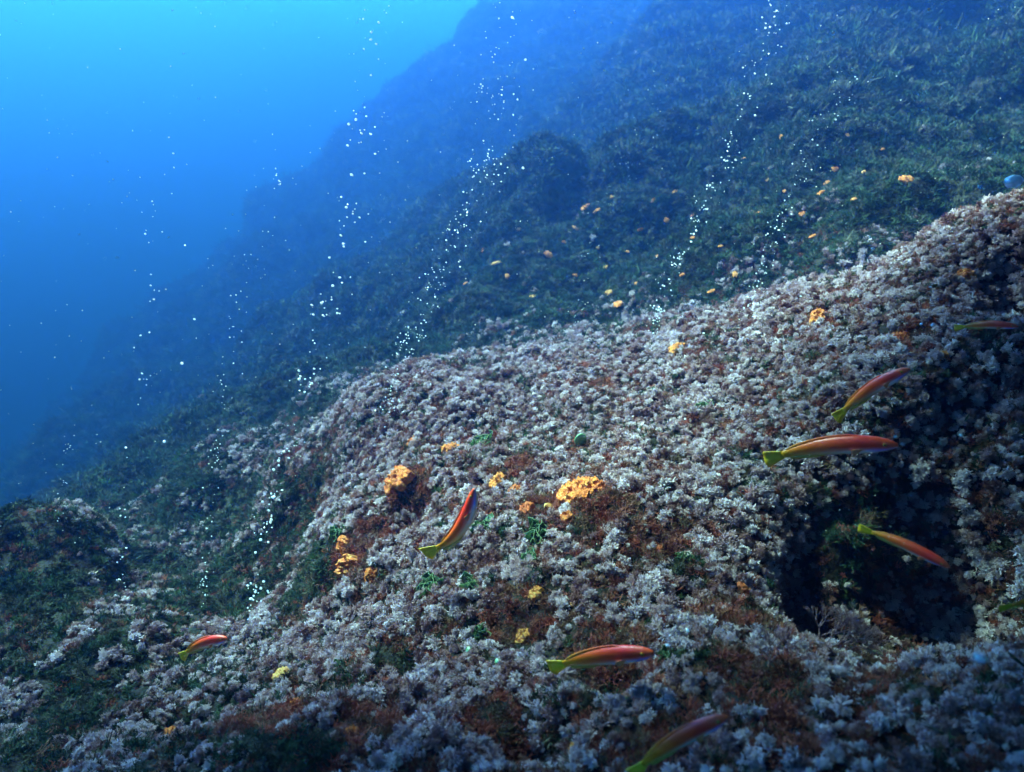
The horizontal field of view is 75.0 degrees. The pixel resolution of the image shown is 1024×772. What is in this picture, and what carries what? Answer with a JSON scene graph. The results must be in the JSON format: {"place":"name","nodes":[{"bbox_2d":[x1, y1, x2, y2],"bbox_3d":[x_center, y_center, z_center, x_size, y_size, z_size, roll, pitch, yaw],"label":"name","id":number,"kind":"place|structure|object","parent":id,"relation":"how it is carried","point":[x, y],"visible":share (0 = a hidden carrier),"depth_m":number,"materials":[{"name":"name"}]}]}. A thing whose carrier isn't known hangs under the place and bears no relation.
{"place":"outdoors","nodes":[
{"label":"outdoors","id":0,"kind":"place"},
{"bbox_2d":[178,635,227,660],"bbox_3d":[-0.676,0.567,1.454,0.168,0.036,0.023,-28,12,25],"label":"fish","id":1,"kind":"object","parent":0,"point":[199,644],"visible":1,"depth_m":1.44},
{"bbox_2d":[0,0,498,443],"label":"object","id":2,"kind":"structure","parent":0,"point":[46,267],"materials":[{"name":"blue liquid"}]},
{"bbox_2d":[418,488,477,558],"bbox_3d":[-0.120,0.286,1.359,0.059,0.204,0.028,38,24,4],"label":"fish","id":3,"kind":"object","parent":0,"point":[457,531],"visible":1,"depth_m":1.35},
{"bbox_2d":[55,0,852,606],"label":"fine bubbles","id":4,"kind":"object","parent":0,"point":[445,286],"visible":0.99,"depth_m":2.08,"materials":[{"name":"white"}]},
{"bbox_2d":[0,3,1017,548],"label":"suspended specks","id":5,"kind":"object","parent":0,"point":[520,221],"visible":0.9,"depth_m":1.50,"materials":[{"name":"beige"}]},
{"bbox_2d":[0,0,1023,771],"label":"seabed","id":6,"kind":"structure","parent":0,"point":[832,568],"depth_m":1.57,"materials":[{"name":"stone"}]},
{"bbox_2d":[163,726,175,734],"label":"sponge","id":7,"kind":"object","parent":6,"relation":"on","point":[169,729],"visible":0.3,"depth_m":1.35},
{"bbox_2d":[213,704,224,715],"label":"peacock weed","id":8,"kind":"object","parent":6,"relation":"on","point":[217,711],"visible":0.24,"depth_m":1.40,"materials":[{"name":"green plant"}]},
{"bbox_2d":[271,666,288,679],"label":"sponge","id":9,"kind":"object","parent":6,"relation":"on","point":[278,672],"visible":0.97,"depth_m":1.45},
{"bbox_2d":[329,523,343,543],"bbox_3d":[-0.501,0.422,1.905,0.063,0.065,0.026,23,-5,36],"label":"peacock weed","id":10,"kind":"object","parent":6,"relation":"on","point":[335,532],"visible":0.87,"depth_m":1.90,"materials":[{"name":"green plant"}]},
{"bbox_2d":[336,535,349,555],"bbox_3d":[-0.470,0.449,1.864,0.082,0.046,0.038,51,-2,37],"label":"sponge","id":11,"kind":"object","parent":6,"relation":"on","point":[340,545],"visible":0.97,"depth_m":1.86},
{"bbox_2d":[334,554,357,578],"bbox_3d":[-0.459,0.495,1.822,0.057,0.118,0.075,18,42,-27],"label":"sponge","id":12,"kind":"object","parent":6,"relation":"on","point":[343,564],"visible":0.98,"depth_m":1.79},
{"bbox_2d":[344,725,361,735],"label":"sponge","id":13,"kind":"object","parent":6,"relation":"on","point":[354,728],"visible":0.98,"depth_m":1.03},
{"bbox_2d":[363,566,377,583],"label":"sponge","id":14,"kind":"object","parent":6,"relation":"on","point":[371,572],"visible":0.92,"depth_m":1.66},
{"bbox_2d":[384,465,415,495],"bbox_3d":[-0.328,0.263,1.889,0.106,0.043,0.107,-18,35,38],"label":"sponge","id":15,"kind":"object","parent":6,"relation":"on","point":[399,477],"visible":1,"depth_m":1.87},
{"bbox_2d":[416,571,445,598],"bbox_3d":[-0.177,0.438,1.473,0.033,0.078,0.074,54,-6,-28],"label":"peacock weed","id":16,"kind":"object","parent":6,"relation":"on","point":[428,576],"visible":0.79,"depth_m":1.47,"materials":[{"name":"green plant"}]},
{"bbox_2d":[440,442,460,453],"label":"sponge","id":17,"kind":"object","parent":6,"relation":"on","point":[446,448],"visible":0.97,"depth_m":1.96},
{"bbox_2d":[459,571,477,593],"bbox_3d":[-0.091,0.424,1.420,0.064,0.029,0.063,-28,53,-16],"label":"peacock weed","id":18,"kind":"object","parent":6,"relation":"on","point":[470,583],"visible":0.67,"depth_m":1.42,"materials":[{"name":"green plant"}]},
{"bbox_2d":[464,623,491,644],"bbox_3d":[-0.068,0.493,1.296,0.064,0.027,0.057,-19,48,-6],"label":"peacock weed","id":19,"kind":"object","parent":6,"relation":"on","point":[478,631],"visible":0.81,"depth_m":1.30,"materials":[{"name":"green plant"}]},
{"bbox_2d":[469,430,492,446],"bbox_3d":[-0.085,0.166,2.001,0.079,0.033,0.087,5,42,31],"label":"peacock weed","id":20,"kind":"object","parent":6,"relation":"on","point":[482,438],"visible":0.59,"depth_m":2.01,"materials":[{"name":"green plant"}]},
{"bbox_2d":[470,513,494,534],"bbox_3d":[-0.064,0.331,1.570,0.063,0.073,0.025,21,-23,5],"label":"peacock weed","id":21,"kind":"object","parent":6,"relation":"on","point":[484,523],"visible":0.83,"depth_m":1.57,"materials":[{"name":"green plant"}]},
{"bbox_2d":[489,471,506,487],"bbox_3d":[-0.043,0.249,1.770,0.052,0.035,0.064,-4,33,44],"label":"sponge","id":22,"kind":"object","parent":6,"relation":"on","point":[495,480],"visible":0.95,"depth_m":1.76},
{"bbox_2d":[0,15,1023,771],"label":"pale algae turf","id":23,"kind":"structure","parent":6,"relation":"on","point":[650,584],"depth_m":1.54,"materials":[{"name":"white plant"}]},
{"bbox_2d":[0,0,1023,771],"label":"green algae turf","id":24,"kind":"structure","parent":6,"relation":"on","point":[868,48],"depth_m":4.90,"materials":[{"name":"green plant"}]},
{"bbox_2d":[0,188,1023,771],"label":"red algae turf","id":25,"kind":"structure","parent":6,"relation":"on","point":[738,656],"depth_m":1.41,"materials":[{"name":"brown plant"}]},
{"bbox_2d":[507,484,521,492],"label":"sponge","id":26,"kind":"object","parent":6,"relation":"on","point":[514,486],"visible":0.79,"depth_m":1.71},
{"bbox_2d":[515,627,529,644],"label":"sponge","id":27,"kind":"object","parent":6,"relation":"on","point":[520,633],"visible":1,"depth_m":1.26},
{"bbox_2d":[519,501,534,514],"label":"sponge","id":28,"kind":"object","parent":6,"relation":"on","point":[527,505],"visible":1,"depth_m":1.59},
{"bbox_2d":[520,548,536,563],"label":"peacock weed","id":29,"kind":"object","parent":6,"relation":"on","point":[524,555],"visible":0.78,"depth_m":1.42,"materials":[{"name":"green plant"}]},
{"bbox_2d":[528,585,543,601],"bbox_3d":[0.045,0.406,1.316,0.016,0.035,0.031,52,4,-20],"label":"sponge","id":30,"kind":"object","parent":6,"relation":"on","point":[535,594],"visible":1,"depth_m":1.31},
{"bbox_2d":[524,517,548,550],"bbox_3d":[0.057,0.330,1.459,0.095,0.060,0.035,49,-8,35],"label":"peacock weed","id":31,"kind":"object","parent":6,"relation":"on","point":[532,535],"visible":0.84,"depth_m":1.46,"materials":[{"name":"green plant"}]},
{"bbox_2d":[544,250,552,257],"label":"sponge","id":32,"kind":"object","parent":6,"relation":"on","point":[548,254],"visible":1,"depth_m":4.57},
{"bbox_2d":[560,510,574,521],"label":"sponge","id":33,"kind":"object","parent":6,"relation":"on","point":[567,515],"visible":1,"depth_m":1.47},
{"bbox_2d":[556,476,599,505],"bbox_3d":[0.155,0.245,1.576,0.114,0.053,0.119,-22,16,3],"label":"sponge","id":34,"kind":"object","parent":6,"relation":"on","point":[579,486],"visible":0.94,"depth_m":1.55},
{"bbox_2d":[574,434,586,445],"bbox_3d":[0.189,0.149,1.837,0.038,0.038,0.010,7,16,-22],"label":"disc alga","id":35,"kind":"object","parent":6,"relation":"on","point":[580,439],"visible":0.98,"depth_m":1.83,"materials":[{"name":"green plant"}]},
{"bbox_2d":[595,479,604,490],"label":"sponge","id":36,"kind":"object","parent":6,"relation":"on","point":[600,484],"visible":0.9,"depth_m":1.56},
{"bbox_2d":[605,290,612,295],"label":"sponge","id":37,"kind":"object","parent":6,"relation":"on","point":[608,292],"visible":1,"depth_m":4.05},
{"bbox_2d":[613,300,622,306],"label":"sponge","id":38,"kind":"object","parent":6,"relation":"on","point":[618,303],"visible":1,"depth_m":3.59},
{"bbox_2d":[657,644,672,662],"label":"peacock weed","id":39,"kind":"object","parent":6,"relation":"on","point":[663,652],"visible":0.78,"depth_m":1.05,"materials":[{"name":"green plant"}]},
{"bbox_2d":[668,342,685,352],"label":"sponge","id":40,"kind":"object","parent":6,"relation":"on","point":[674,347],"visible":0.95,"depth_m":2.27},
{"bbox_2d":[675,551,692,567],"bbox_3d":[0.346,0.348,1.327,0.044,0.021,0.045,-15,51,-9],"label":"peacock weed","id":41,"kind":"object","parent":6,"relation":"on","point":[681,554],"visible":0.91,"depth_m":1.33,"materials":[{"name":"green plant"}]},
{"bbox_2d":[694,400,712,413],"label":"peacock weed","id":42,"kind":"object","parent":6,"relation":"on","point":[702,403],"visible":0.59,"depth_m":1.92,"materials":[{"name":"green plant"}]},
{"bbox_2d":[737,582,750,594],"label":"sponge","id":43,"kind":"object","parent":6,"relation":"on","point":[742,585],"visible":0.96,"depth_m":1.26},
{"bbox_2d":[743,624,804,666],"bbox_3d":[0.381,0.382,0.977,0.093,0.077,0.032,13,15,0],"label":"branching alga","id":44,"kind":"object","parent":6,"relation":"on","point":[770,644],"visible":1,"depth_m":0.98,"materials":[{"name":"grey plant"}]},
{"bbox_2d":[809,308,826,325],"bbox_3d":[0.925,-0.213,2.014,0.064,0.035,0.078,-15,31,12],"label":"sponge","id":45,"kind":"object","parent":6,"relation":"on","point":[816,314],"visible":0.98,"depth_m":2.01},
{"bbox_2d":[803,599,890,661],"bbox_3d":[0.556,0.405,1.100,0.151,0.116,0.054,15,15,7],"label":"branching alga","id":46,"kind":"object","parent":6,"relation":"on","point":[849,617],"visible":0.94,"depth_m":1.10,"materials":[{"name":"brown plant"}]},
{"bbox_2d":[892,331,909,340],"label":"sponge","id":47,"kind":"object","parent":6,"relation":"on","point":[897,334],"visible":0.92,"depth_m":1.73},
{"bbox_2d":[898,175,913,182],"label":"sponge","id":48,"kind":"object","parent":6,"relation":"on","point":[905,178],"visible":1,"depth_m":3.24},
{"bbox_2d":[939,350,949,361],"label":"sponge","id":49,"kind":"object","parent":6,"relation":"on","point":[946,355],"visible":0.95,"depth_m":1.59},
{"bbox_2d":[956,268,976,282],"bbox_3d":[1.238,-0.304,1.813,0.057,0.025,0.050,-23,54,0],"label":"sponge","id":50,"kind":"object","parent":6,"relation":"on","point":[965,273],"visible":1,"depth_m":1.81},
{"bbox_2d":[973,653,986,662],"bbox_3d":[0.351,0.204,0.500,0.009,0.006,0.009,24,2,-32],"label":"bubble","id":51,"kind":"object","parent":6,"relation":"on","point":[980,658],"visible":1,"depth_m":0.50,"materials":[{"name":"blue"}]},
{"bbox_2d":[546,645,653,674],"bbox_3d":[0.127,0.408,1.000,0.200,0.038,0.027,-28,6,38],"label":"fish","id":52,"kind":"object","parent":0,"point":[619,655],"visible":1,"depth_m":0.98},
{"bbox_2d":[626,714,728,771],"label":"fish","id":53,"kind":"object","parent":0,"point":[673,742],"visible":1,"depth_m":0.77},
{"bbox_2d":[763,434,897,467],"bbox_3d":[0.554,0.112,1.180,0.232,0.049,0.031,-15,13,45],"label":"fish","id":54,"kind":"object","parent":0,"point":[853,444],"visible":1,"depth_m":1.16},
{"bbox_2d":[831,368,910,422],"bbox_3d":[0.696,0.014,1.302,0.024,0.178,0.037,-28,73,-44],"label":"fish","id":55,"kind":"object","parent":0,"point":[866,392],"visible":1,"depth_m":1.29},
{"bbox_2d":[858,524,949,567],"bbox_3d":[0.601,0.245,1.029,0.018,0.028,0.136,-27,31,-29],"label":"fish","id":56,"kind":"object","parent":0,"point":[920,552],"visible":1,"depth_m":1.02},
{"bbox_2d":[954,320,1018,330],"bbox_3d":[1.013,-0.129,1.430,0.016,0.025,0.121,-28,17,-29],"label":"fish","id":57,"kind":"object","parent":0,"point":[992,324],"visible":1,"depth_m":1.42},
{"bbox_2d":[998,599,1023,612],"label":"fish","id":58,"kind":"object","parent":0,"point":[1017,604],"visible":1,"depth_m":0.86},
{"bbox_2d":[1004,174,1023,187],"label":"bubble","id":59,"kind":"object","parent":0,"point":[1013,181],"visible":1,"depth_m":1.44,"materials":[{"name":"blue"}]}
]}

